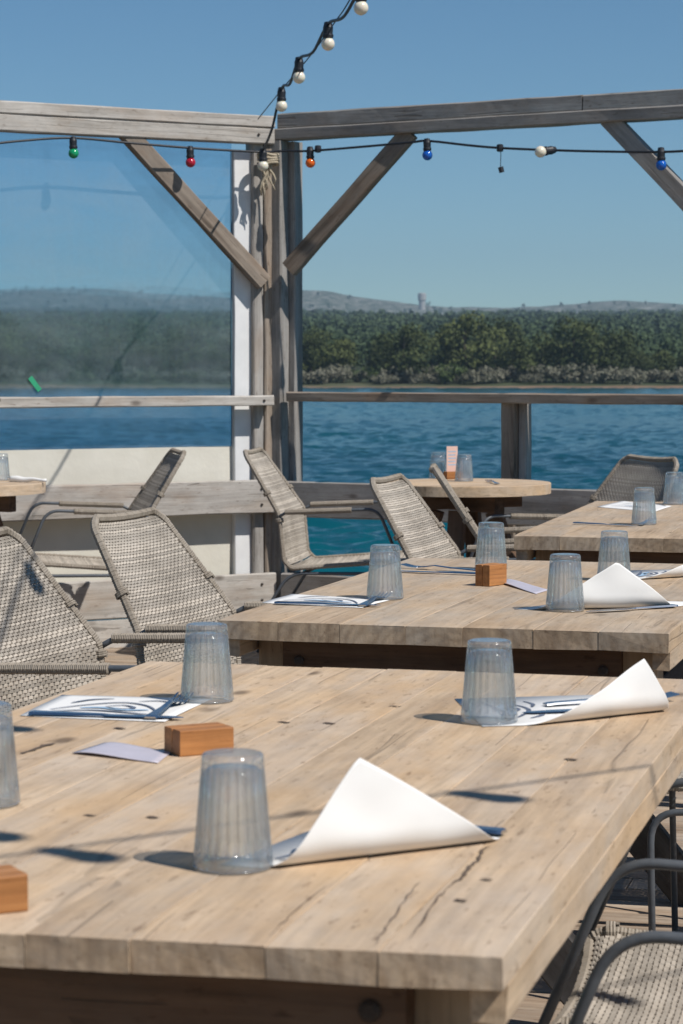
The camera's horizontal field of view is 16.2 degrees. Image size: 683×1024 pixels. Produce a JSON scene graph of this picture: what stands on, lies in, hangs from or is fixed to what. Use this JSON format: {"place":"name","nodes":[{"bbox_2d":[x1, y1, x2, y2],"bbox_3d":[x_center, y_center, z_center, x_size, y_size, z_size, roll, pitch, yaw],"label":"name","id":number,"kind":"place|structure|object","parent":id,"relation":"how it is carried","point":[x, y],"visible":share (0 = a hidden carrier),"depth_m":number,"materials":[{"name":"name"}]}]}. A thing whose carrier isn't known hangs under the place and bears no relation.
{"place":"outdoors","nodes":[
{"label":"outdoors","id":0,"kind":"place"},
{"bbox_2d":[0,643,682,1023],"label":"deck","id":1,"kind":"structure","parent":0,"point":[626,905],"depth_m":5.35,"materials":[{"name":"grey wood"}]},
{"bbox_2d":[0,478,45,661],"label":"round table","id":2,"kind":"object","parent":1,"relation":"on","point":[10,491],"visible":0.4,"depth_m":9.11,"materials":[{"name":"brown wood"}]},
{"bbox_2d":[8,476,46,481],"bbox_3d":[-1.205,-0.125,9.220,0.171,0.026,0.023,2,4,28],"label":"napkin","id":3,"kind":"object","parent":2,"relation":"on","point":[18,479],"visible":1,"depth_m":9.22,"materials":[{"name":"white paper"}]},
{"bbox_2d":[19,448,194,660],"bbox_3d":[-0.960,0.182,9.616,0.708,0.867,0.569,-1,4,-13],"label":"wicker chair","id":4,"kind":"object","parent":1,"relation":"on","point":[154,488],"visible":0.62,"depth_m":9.70,"materials":[{"name":"beige wicker"}]},
{"bbox_2d":[0,526,223,713],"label":"wicker chair","id":5,"kind":"object","parent":1,"relation":"on","point":[17,553],"visible":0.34,"depth_m":4.96,"materials":[{"name":"beige wicker"}]},
{"bbox_2d":[0,100,275,649],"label":"pergola","id":6,"kind":"object","parent":1,"relation":"on","point":[95,599],"visible":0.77,"depth_m":10.30,"materials":[{"name":"grey wood"}]},
{"bbox_2d":[0,132,250,581],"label":"windbreak","id":7,"kind":"object","parent":6,"relation":"attached to","point":[121,274],"visible":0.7,"depth_m":10.25,"materials":[{"name":"clear glass"}]},
{"bbox_2d":[257,153,279,199],"bbox_3d":[-0.319,-1.459,10.421,0.100,0.204,0.092,0,4,0],"label":"rope","id":8,"kind":"object","parent":6,"relation":"attached to","point":[271,161],"visible":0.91,"depth_m":10.40,"materials":[{"name":"beige fabric"}]},
{"bbox_2d":[0,136,682,172],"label":"string lights","id":9,"kind":"object","parent":8,"relation":"hanging from","point":[540,152],"visible":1,"depth_m":9.96,"materials":[{"name":"black rubber"}]},
{"bbox_2d":[90,507,267,664],"bbox_3d":[-0.214,0.436,5.483,0.708,0.867,0.569,1,4,21],"label":"wicker chair","id":10,"kind":"object","parent":1,"relation":"on","point":[132,560],"visible":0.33,"depth_m":5.55,"materials":[{"name":"beige wicker"}]},
{"bbox_2d":[243,447,406,652],"bbox_3d":[-0.054,0.177,9.704,0.708,0.867,0.569,1,4,10],"label":"wicker chair","id":11,"kind":"object","parent":1,"relation":"on","point":[292,511],"visible":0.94,"depth_m":9.73,"materials":[{"name":"beige wicker"}]},
{"bbox_2d":[0,661,682,1023],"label":"dining table","id":12,"kind":"object","parent":1,"relation":"on","point":[132,915],"visible":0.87,"depth_m":2.24,"materials":[{"name":"brown wood"}]},
{"bbox_2d":[0,701,20,807],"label":"tumbler","id":13,"kind":"object","parent":12,"relation":"on","point":[3,703],"visible":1,"depth_m":2.46,"materials":[{"name":"clear glass"}]},
{"bbox_2d":[0,864,27,913],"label":"wooden block","id":14,"kind":"object","parent":12,"relation":"on","point":[13,889],"depth_m":1.98,"materials":[{"name":"brown wood"}]},
{"bbox_2d":[20,695,210,721],"bbox_3d":[-0.298,0.257,3.151,0.211,0.002,0.214,1,4,11],"label":"placemat","id":15,"kind":"object","parent":12,"relation":"on","point":[115,704],"visible":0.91,"depth_m":3.16,"materials":[{"name":"white paper"}]},
{"bbox_2d":[28,710,183,717],"bbox_3d":[-0.300,0.258,3.066,0.203,0.004,0.021,1,4,10],"label":"knife","id":16,"kind":"object","parent":15,"relation":"on","point":[38,712],"visible":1,"depth_m":3.07,"materials":[{"name":"metal"}]},
{"bbox_2d":[144,692,193,718],"bbox_3d":[-0.226,0.252,3.135,0.025,0.008,0.192,1,4,10],"label":"fork","id":17,"kind":"object","parent":15,"relation":"on","point":[157,713],"visible":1,"depth_m":3.12,"materials":[{"name":"metal"}]},
{"bbox_2d":[180,622,233,703],"bbox_3d":[-0.180,0.201,3.218,0.073,0.103,0.073,-3,5,-40],"label":"tumbler","id":18,"kind":"object","parent":15,"relation":"on","point":[206,624],"visible":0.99,"depth_m":3.22,"materials":[{"name":"clear glass"}]},
{"bbox_2d":[72,742,170,762],"bbox_3d":[-0.245,0.278,2.785,0.142,0.003,0.078,2,4,34],"label":"menu card","id":19,"kind":"object","parent":12,"relation":"on","point":[126,751],"visible":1,"depth_m":2.78,"materials":[{"name":"white paper"}]},
{"bbox_2d":[164,722,233,756],"bbox_3d":[-0.166,0.265,2.795,0.068,0.030,0.045,-2,4,-28],"label":"wooden block","id":20,"kind":"object","parent":12,"relation":"on","point":[190,740],"depth_m":2.78,"materials":[{"name":"brown wood"}]},
{"bbox_2d":[192,748,273,873],"bbox_3d":[-0.097,0.266,2.151,0.073,0.103,0.073,0,4,0],"label":"tumbler","id":21,"kind":"object","parent":12,"relation":"on","point":[232,752],"visible":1,"depth_m":2.15,"materials":[{"name":"clear glass"}]},
{"bbox_2d":[220,758,499,867],"bbox_3d":[0.022,0.268,2.220,0.181,0.093,0.227,2,4,26],"label":"paper sheet","id":22,"kind":"object","parent":12,"relation":"on","point":[370,809],"visible":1,"depth_m":2.19,"materials":[{"name":"white paper"}]},
{"bbox_2d":[320,813,506,833],"bbox_3d":[0.067,0.302,2.347,0.203,0.004,0.021,2,4,30],"label":"knife","id":23,"kind":"object","parent":12,"relation":"on","point":[492,830],"visible":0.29,"depth_m":2.30,"materials":[{"name":"metal"}]},
{"bbox_2d":[455,659,667,726],"bbox_3d":[0.291,0.222,3.135,0.286,0.072,0.249,-1,4,-11],"label":"paper sheet","id":24,"kind":"object","parent":12,"relation":"on","point":[636,688],"visible":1,"depth_m":3.08,"materials":[{"name":"white paper"}]},
{"bbox_2d":[460,638,517,724],"bbox_3d":[0.186,0.213,3.028,0.073,0.103,0.073,1,4,10],"label":"tumbler","id":25,"kind":"object","parent":24,"relation":"on","point":[489,640],"visible":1,"depth_m":3.03,"materials":[{"name":"clear glass"}]},
{"bbox_2d":[522,709,570,712],"bbox_3d":[0.330,0.255,3.121,0.203,0.004,0.021,-1,4,-18],"label":"knife","id":26,"kind":"object","parent":24,"relation":"on","point":[552,711],"visible":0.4,"depth_m":3.10,"materials":[{"name":"metal"}]},
{"bbox_2d":[543,691,679,705],"bbox_3d":[0.358,0.248,3.193,0.192,0.008,0.025,-1,4,-20],"label":"fork","id":27,"kind":"object","parent":24,"relation":"on","point":[670,694],"visible":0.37,"depth_m":3.17,"materials":[{"name":"metal"}]},
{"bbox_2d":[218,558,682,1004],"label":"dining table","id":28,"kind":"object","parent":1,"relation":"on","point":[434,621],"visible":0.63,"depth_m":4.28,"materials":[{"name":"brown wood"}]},
{"bbox_2d":[262,594,387,607],"bbox_3d":[-0.030,0.169,4.585,0.242,0.002,0.184,2,4,26],"label":"placemat","id":29,"kind":"object","parent":28,"relation":"on","point":[313,598],"visible":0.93,"depth_m":4.59,"materials":[{"name":"white paper"}]},
{"bbox_2d":[358,592,391,605],"bbox_3d":[0.062,0.165,4.552,0.025,0.008,0.192,1,4,14],"label":"fork","id":30,"kind":"object","parent":29,"relation":"on","point":[368,602],"visible":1,"depth_m":4.54,"materials":[{"name":"metal"}]},
{"bbox_2d":[274,601,376,604],"bbox_3d":[-0.026,0.171,4.495,0.203,0.004,0.021,1,4,12],"label":"knife","id":31,"kind":"object","parent":28,"relation":"on","point":[286,602],"visible":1,"depth_m":4.50,"materials":[{"name":"metal"}]},
{"bbox_2d":[366,544,403,599],"bbox_3d":[0.084,0.115,4.628,0.073,0.103,0.073,1,4,20],"label":"tumbler","id":32,"kind":"object","parent":28,"relation":"on","point":[372,561],"visible":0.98,"depth_m":4.62,"materials":[{"name":"clear glass"}]},
{"bbox_2d":[392,570,474,573],"bbox_3d":[0.204,0.129,5.184,0.203,0.004,0.021,2,4,24],"label":"knife","id":33,"kind":"object","parent":28,"relation":"on","point":[439,571],"visible":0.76,"depth_m":5.17,"materials":[{"name":"metal"}]},
{"bbox_2d":[400,563,474,570],"bbox_3d":[0.217,0.121,5.270,0.192,0.008,0.025,2,4,34],"label":"fork","id":34,"kind":"object","parent":28,"relation":"on","point":[408,565],"visible":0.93,"depth_m":5.27,"materials":[{"name":"metal"}]},
{"bbox_2d":[475,563,506,586],"bbox_3d":[0.306,0.128,4.917,0.035,0.043,0.062,3,4,38],"label":"wooden block","id":35,"kind":"object","parent":28,"relation":"on","point":[490,574],"depth_m":4.90,"materials":[{"name":"brown wood"}]},
{"bbox_2d":[474,522,507,568],"bbox_3d":[0.330,0.074,5.287,0.073,0.103,0.073,-1,4,-20],"label":"tumbler","id":36,"kind":"object","parent":28,"relation":"on","point":[503,532],"visible":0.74,"depth_m":5.28,"materials":[{"name":"clear glass"}]},
{"bbox_2d":[505,579,547,593],"bbox_3d":[0.370,0.149,4.883,0.051,0.003,0.331,-1,4,-13],"label":"menu card","id":37,"kind":"object","parent":28,"relation":"on","point":[527,587],"visible":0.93,"depth_m":4.85,"materials":[{"name":"white paper"}]},
{"bbox_2d":[545,553,584,611],"bbox_3d":[0.410,0.129,4.402,0.073,0.103,0.073,2,4,29],"label":"tumbler","id":38,"kind":"object","parent":28,"relation":"on","point":[575,576],"visible":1,"depth_m":4.40,"materials":[{"name":"clear glass"}]},
{"bbox_2d":[518,563,682,609],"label":"paper sheet","id":39,"kind":"object","parent":28,"relation":"on","point":[616,585],"visible":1,"depth_m":4.43,"materials":[{"name":"white paper"}]},
{"bbox_2d":[597,530,630,573],"bbox_3d":[0.570,0.091,5.016,0.073,0.103,0.073,-1,4,-11],"label":"tumbler","id":40,"kind":"object","parent":28,"relation":"on","point":[628,561],"visible":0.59,"depth_m":5.01,"materials":[{"name":"clear glass"}]},
{"bbox_2d":[586,604,677,611],"bbox_3d":[0.533,0.176,4.410,0.203,0.004,0.021,-2,4,-29],"label":"knife","id":41,"kind":"object","parent":28,"relation":"on","point":[658,606],"visible":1,"depth_m":4.42,"materials":[{"name":"metal"}]},
{"bbox_2d":[630,565,682,578],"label":"paper sheet","id":42,"kind":"object","parent":28,"relation":"on","point":[664,573],"visible":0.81,"depth_m":5.09,"materials":[{"name":"white paper"}]},
{"bbox_2d":[370,473,534,560],"bbox_3d":[0.433,0.325,7.289,0.708,0.867,0.569,1,4,17],"label":"wicker chair","id":43,"kind":"object","parent":1,"relation":"on","point":[397,508],"visible":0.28,"depth_m":7.39,"materials":[{"name":"beige wicker"}]},
{"bbox_2d":[382,478,550,557],"bbox_3d":[0.475,0.258,9.253,0.660,0.745,0.659,-2,4,-29],"label":"round table","id":44,"kind":"object","parent":1,"relation":"on","point":[477,496],"visible":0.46,"depth_m":9.10,"materials":[{"name":"brown wood"}]},
{"bbox_2d":[443,471,460,478],"bbox_3d":[0.437,-0.145,9.491,0.060,0.030,0.035,-1,4,-23],"label":"wooden block","id":45,"kind":"object","parent":44,"relation":"on","point":[452,475],"depth_m":9.48,"materials":[{"name":"brown wood"}]},
{"bbox_2d":[446,446,457,471],"bbox_3d":[0.437,-0.207,9.487,0.048,0.105,0.002,-1,4,-23],"label":"menu card","id":46,"kind":"object","parent":45,"relation":"in","point":[452,459],"visible":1,"depth_m":9.49,"materials":[{"name":"pink"}]},
{"bbox_2d":[455,454,472,480],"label":"tumbler","id":47,"kind":"object","parent":44,"relation":"on","point":[464,457],"visible":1,"depth_m":9.29,"materials":[{"name":"clear glass"}]},
{"bbox_2d":[271,89,682,597],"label":"pergola","id":48,"kind":"object","parent":1,"relation":"on","point":[294,252],"visible":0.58,"depth_m":10.25,"materials":[{"name":"grey wood"}]},
{"bbox_2d":[429,463,534,557],"bbox_3d":[0.624,0.275,8.107,0.708,0.867,0.569,0,4,2],"label":"wicker chair","id":49,"kind":"object","parent":1,"relation":"on","point":[462,510],"visible":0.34,"depth_m":7.90,"materials":[{"name":"beige wicker"}]},
{"bbox_2d":[469,454,678,557],"bbox_3d":[0.883,0.229,8.852,0.708,0.867,0.569,-2,4,-27],"label":"wicker chair","id":50,"kind":"object","parent":1,"relation":"on","point":[625,476],"visible":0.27,"depth_m":8.99,"materials":[{"name":"beige wicker"}]},
{"bbox_2d":[514,501,682,678],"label":"dining table","id":51,"kind":"object","parent":1,"relation":"on","point":[659,539],"visible":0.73,"depth_m":6.41,"materials":[{"name":"brown wood"}]},
{"bbox_2d":[573,522,635,525],"bbox_3d":[0.741,0.033,6.742,0.203,0.004,0.021,3,4,37],"label":"knife","id":52,"kind":"object","parent":51,"relation":"on","point":[601,523],"visible":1,"depth_m":6.75,"materials":[{"name":"metal"}]},
{"bbox_2d":[598,501,670,511],"bbox_3d":[0.937,-0.019,7.654,0.219,0.002,0.561,1,4,17],"label":"placemat","id":53,"kind":"object","parent":51,"relation":"on","point":[626,505],"visible":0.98,"depth_m":7.63,"materials":[{"name":"white paper"}]},
{"bbox_2d":[631,487,656,523],"bbox_3d":[0.855,-0.018,6.784,0.073,0.103,0.073,3,5,39],"label":"tumbler","id":54,"kind":"object","parent":51,"relation":"on","point":[653,494],"visible":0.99,"depth_m":6.79,"materials":[{"name":"clear glass"}]},
{"bbox_2d":[637,518,656,524],"bbox_3d":[0.865,0.027,6.809,0.025,0.008,0.192,1,4,18],"label":"fork","id":55,"kind":"object","parent":51,"relation":"on","point":[643,522],"visible":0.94,"depth_m":6.79,"materials":[{"name":"metal"}]},
{"bbox_2d":[663,472,682,503],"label":"tumbler","id":56,"kind":"object","parent":51,"relation":"on","point":[667,484],"visible":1,"depth_m":7.75,"materials":[{"name":"clear glass"}]},
{"bbox_2d":[538,778,682,1023],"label":"wicker chair","id":57,"kind":"object","parent":1,"relation":"on","point":[623,1000],"visible":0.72,"depth_m":3.01,"materials":[{"name":"grey paint"}]},
{"bbox_2d":[569,931,682,1023],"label":"wicker chair","id":58,"kind":"object","parent":1,"relation":"on","point":[611,954],"visible":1,"depth_m":2.38,"materials":[{"name":"grey paint"}]},
{"bbox_2d":[647,770,682,1015],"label":"wicker chair","id":59,"kind":"object","parent":1,"relation":"on","point":[672,812],"visible":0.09,"depth_m":4.41,"materials":[{"name":"grey paint"}]},
{"bbox_3d":[0.850,-0.054,-0.604,0.093,2.582,0.093,-1,4,-17],"label":"timber post","id":60,"kind":"object","parent":1,"relation":"on","visible":0},
{"bbox_2d":[258,0,367,170],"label":"string lights","id":61,"kind":"object","parent":60,"relation":"hanging from","point":[327,42],"visible":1,"depth_m":8.95,"materials":[{"name":"white glass"}]},
{"bbox_2d":[0,0,682,307],"label":"sky","id":62,"kind":"structure","parent":0,"point":[454,229],"materials":[{"name":"blue"}]},
{"bbox_2d":[39,387,682,623],"bbox_3d":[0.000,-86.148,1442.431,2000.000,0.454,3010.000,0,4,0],"label":"water","id":63,"kind":"structure","parent":0,"point":[582,446],"depth_m":68.83,"materials":[{"name":"blue liquid"}]},
{"bbox_2d":[302,290,682,387],"bbox_3d":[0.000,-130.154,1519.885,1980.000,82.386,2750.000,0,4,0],"label":"hills","id":64,"kind":"structure","parent":0,"point":[337,301],"depth_m":2137.47,"materials":[{"name":"green plant"}]},
{"bbox_2d":[303,325,332,373],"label":"pine tree","id":65,"kind":"object","parent":64,"relation":"on","point":[311,343],"visible":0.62,"depth_m":267.26,"materials":[{"name":"green plant"}]},
{"bbox_2d":[303,367,335,383],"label":"shore bush","id":66,"kind":"object","parent":64,"relation":"on","point":[322,380],"visible":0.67,"depth_m":238.57,"materials":[{"name":"grey plant"}]},
{"bbox_2d":[303,369,346,384],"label":"shore bush","id":67,"kind":"object","parent":64,"relation":"on","point":[313,376],"visible":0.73,"depth_m":239.08,"materials":[{"name":"grey plant"}]},
{"bbox_2d":[310,337,361,380],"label":"pine tree","id":68,"kind":"object","parent":64,"relation":"on","point":[339,352],"visible":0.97,"depth_m":245.91,"materials":[{"name":"green plant"}]},
{"bbox_2d":[316,363,355,378],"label":"shore bush","id":69,"kind":"object","parent":64,"relation":"on","point":[335,367],"visible":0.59,"depth_m":242.11,"materials":[{"name":"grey plant"}]},
{"bbox_2d":[336,371,367,382],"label":"shore bush","id":70,"kind":"object","parent":64,"relation":"on","point":[345,378],"visible":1,"depth_m":241.53,"materials":[{"name":"grey plant"}]},
{"bbox_2d":[351,366,385,381],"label":"shore bush","id":71,"kind":"object","parent":64,"relation":"on","point":[373,371],"visible":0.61,"depth_m":241.81,"materials":[{"name":"green plant"}]},
{"bbox_2d":[360,336,396,372],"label":"pine tree","id":72,"kind":"object","parent":64,"relation":"on","point":[374,364],"visible":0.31,"depth_m":261.72,"materials":[{"name":"green plant"}]},
{"bbox_2d":[367,373,399,382],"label":"shore bush","id":73,"kind":"object","parent":64,"relation":"on","point":[381,377],"visible":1,"depth_m":238.32,"materials":[{"name":"grey plant"}]},
{"bbox_2d":[378,365,418,380],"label":"shore bush","id":74,"kind":"object","parent":64,"relation":"on","point":[404,373],"visible":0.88,"depth_m":239.77,"materials":[{"name":"grey plant"}]},
{"bbox_2d":[372,322,441,382],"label":"pine tree","id":75,"kind":"object","parent":64,"relation":"on","point":[402,360],"visible":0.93,"depth_m":241.00,"materials":[{"name":"green plant"}]},
{"bbox_2d":[391,374,422,383],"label":"shore bush","id":76,"kind":"object","parent":64,"relation":"on","point":[413,379],"visible":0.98,"depth_m":239.35,"materials":[{"name":"grey plant"}]},
{"bbox_2d":[418,293,425,309],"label":"water tower","id":77,"kind":"structure","parent":64,"relation":"on","point":[421,298],"depth_m":2239.50,"materials":[{"name":"concrete"}]},
{"bbox_2d":[409,373,448,383],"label":"shore bush","id":78,"kind":"object","parent":64,"relation":"on","point":[427,377],"visible":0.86,"depth_m":239.35,"materials":[{"name":"grey plant"}]},
{"bbox_2d":[418,365,464,377],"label":"shore bush","id":79,"kind":"object","parent":64,"relation":"on","point":[431,369],"visible":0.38,"depth_m":241.59,"materials":[{"name":"green plant"}]},
{"bbox_2d":[431,361,469,383],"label":"shore bush","id":80,"kind":"object","parent":64,"relation":"on","point":[447,375],"visible":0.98,"depth_m":238.15,"materials":[{"name":"green plant"}]},
{"bbox_2d":[436,332,470,367],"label":"pine tree","id":81,"kind":"object","parent":64,"relation":"on","point":[446,349],"visible":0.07,"depth_m":264.39,"materials":[{"name":"green plant"}]},
{"bbox_2d":[424,310,510,379],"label":"pine tree","id":82,"kind":"object","parent":64,"relation":"on","point":[453,334],"visible":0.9,"depth_m":244.35,"materials":[{"name":"green plant"}]},
{"bbox_2d":[452,370,487,382],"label":"shore bush","id":83,"kind":"object","parent":64,"relation":"on","point":[471,376],"visible":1,"depth_m":237.40,"materials":[{"name":"grey plant"}]},
{"bbox_2d":[463,365,503,381],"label":"shore bush","id":84,"kind":"object","parent":64,"relation":"on","point":[482,370],"visible":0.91,"depth_m":238.50,"materials":[{"name":"grey plant"}]},
{"bbox_2d":[303,292,682,373],"bbox_3d":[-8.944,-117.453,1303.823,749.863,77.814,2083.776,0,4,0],"label":"forest","id":85,"kind":"object","parent":64,"relation":"on","point":[659,330],"visible":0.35,"depth_m":534.74,"materials":[{"name":"green plant"}]},
{"bbox_2d":[469,317,526,369],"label":"pine tree","id":86,"kind":"object","parent":64,"relation":"on","point":[506,326],"visible":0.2,"depth_m":266.31,"materials":[{"name":"green plant"}]},
{"bbox_2d":[477,367,523,382],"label":"shore bush","id":87,"kind":"object","parent":64,"relation":"on","point":[507,375],"visible":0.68,"depth_m":240.41,"materials":[{"name":"grey plant"}]},
{"bbox_2d":[496,364,538,379],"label":"shore bush","id":88,"kind":"object","parent":64,"relation":"on","point":[513,371],"visible":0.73,"depth_m":241.57,"materials":[{"name":"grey plant"}]},
{"bbox_2d":[496,337,546,381],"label":"pine tree","id":89,"kind":"object","parent":64,"relation":"on","point":[520,355],"visible":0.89,"depth_m":241.69,"materials":[{"name":"green plant"}]},
{"bbox_2d":[515,373,544,382],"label":"shore bush","id":90,"kind":"object","parent":64,"relation":"on","point":[531,378],"visible":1,"depth_m":238.12,"materials":[{"name":"grey plant"}]},
{"bbox_2d":[528,362,579,382],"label":"shore bush","id":91,"kind":"object","parent":64,"relation":"on","point":[551,372],"visible":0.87,"depth_m":239.19,"materials":[{"name":"grey plant"}]},
{"bbox_2d":[533,338,587,367],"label":"pine tree","id":92,"kind":"object","parent":64,"relation":"on","point":[560,343],"visible":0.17,"depth_m":261.18,"materials":[{"name":"green plant"}]},
{"bbox_2d":[531,316,614,382],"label":"pine tree","id":93,"kind":"object","parent":64,"relation":"on","point":[586,332],"visible":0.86,"depth_m":241.19,"materials":[{"name":"green plant"}]},
{"bbox_2d":[557,363,600,379],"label":"shore bush","id":94,"kind":"object","parent":64,"relation":"on","point":[581,376],"visible":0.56,"depth_m":240.51,"materials":[{"name":"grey plant"}]},
{"bbox_2d":[580,337,632,377],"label":"pine tree","id":95,"kind":"object","parent":64,"relation":"on","point":[600,355],"visible":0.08,"depth_m":265.00,"materials":[{"name":"green plant"}]},
{"bbox_2d":[570,319,647,380],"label":"pine tree","id":96,"kind":"object","parent":64,"relation":"on","point":[619,360],"visible":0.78,"depth_m":245.08,"materials":[{"name":"green plant"}]},
{"bbox_2d":[577,363,646,384],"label":"shore bush","id":97,"kind":"object","parent":64,"relation":"on","point":[643,376],"visible":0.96,"depth_m":238.06,"materials":[{"name":"grey plant"}]},
{"bbox_2d":[597,367,646,381],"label":"shore bush","id":98,"kind":"object","parent":64,"relation":"on","point":[615,375],"visible":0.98,"depth_m":237.83,"materials":[{"name":"grey plant"}]},
{"bbox_2d":[620,367,661,382],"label":"shore bush","id":99,"kind":"object","parent":64,"relation":"on","point":[650,376],"visible":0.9,"depth_m":239.35,"materials":[{"name":"grey plant"}]},
{"bbox_2d":[626,350,656,370],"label":"pine tree","id":100,"kind":"object","parent":64,"relation":"on","point":[643,363],"visible":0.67,"depth_m":266.38,"materials":[{"name":"green plant"}]},
{"bbox_2d":[650,370,678,380],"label":"shore bush","id":101,"kind":"object","parent":64,"relation":"on","point":[661,378],"visible":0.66,"depth_m":239.97,"materials":[{"name":"grey plant"}]},
{"bbox_2d":[652,350,679,381],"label":"pine tree","id":102,"kind":"object","parent":64,"relation":"on","point":[664,358],"visible":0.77,"depth_m":241.30,"materials":[{"name":"green plant"}]},
{"bbox_2d":[659,367,682,381],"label":"shore bush","id":103,"kind":"object","parent":64,"relation":"on","point":[678,374],"visible":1,"depth_m":237.91,"materials":[{"name":"grey plant"}]},
{"bbox_2d":[673,354,682,368],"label":"pine tree","id":104,"kind":"object","parent":64,"relation":"on","point":[681,362],"visible":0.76,"depth_m":248.02,"materials":[{"name":"green plant"}]}
]}

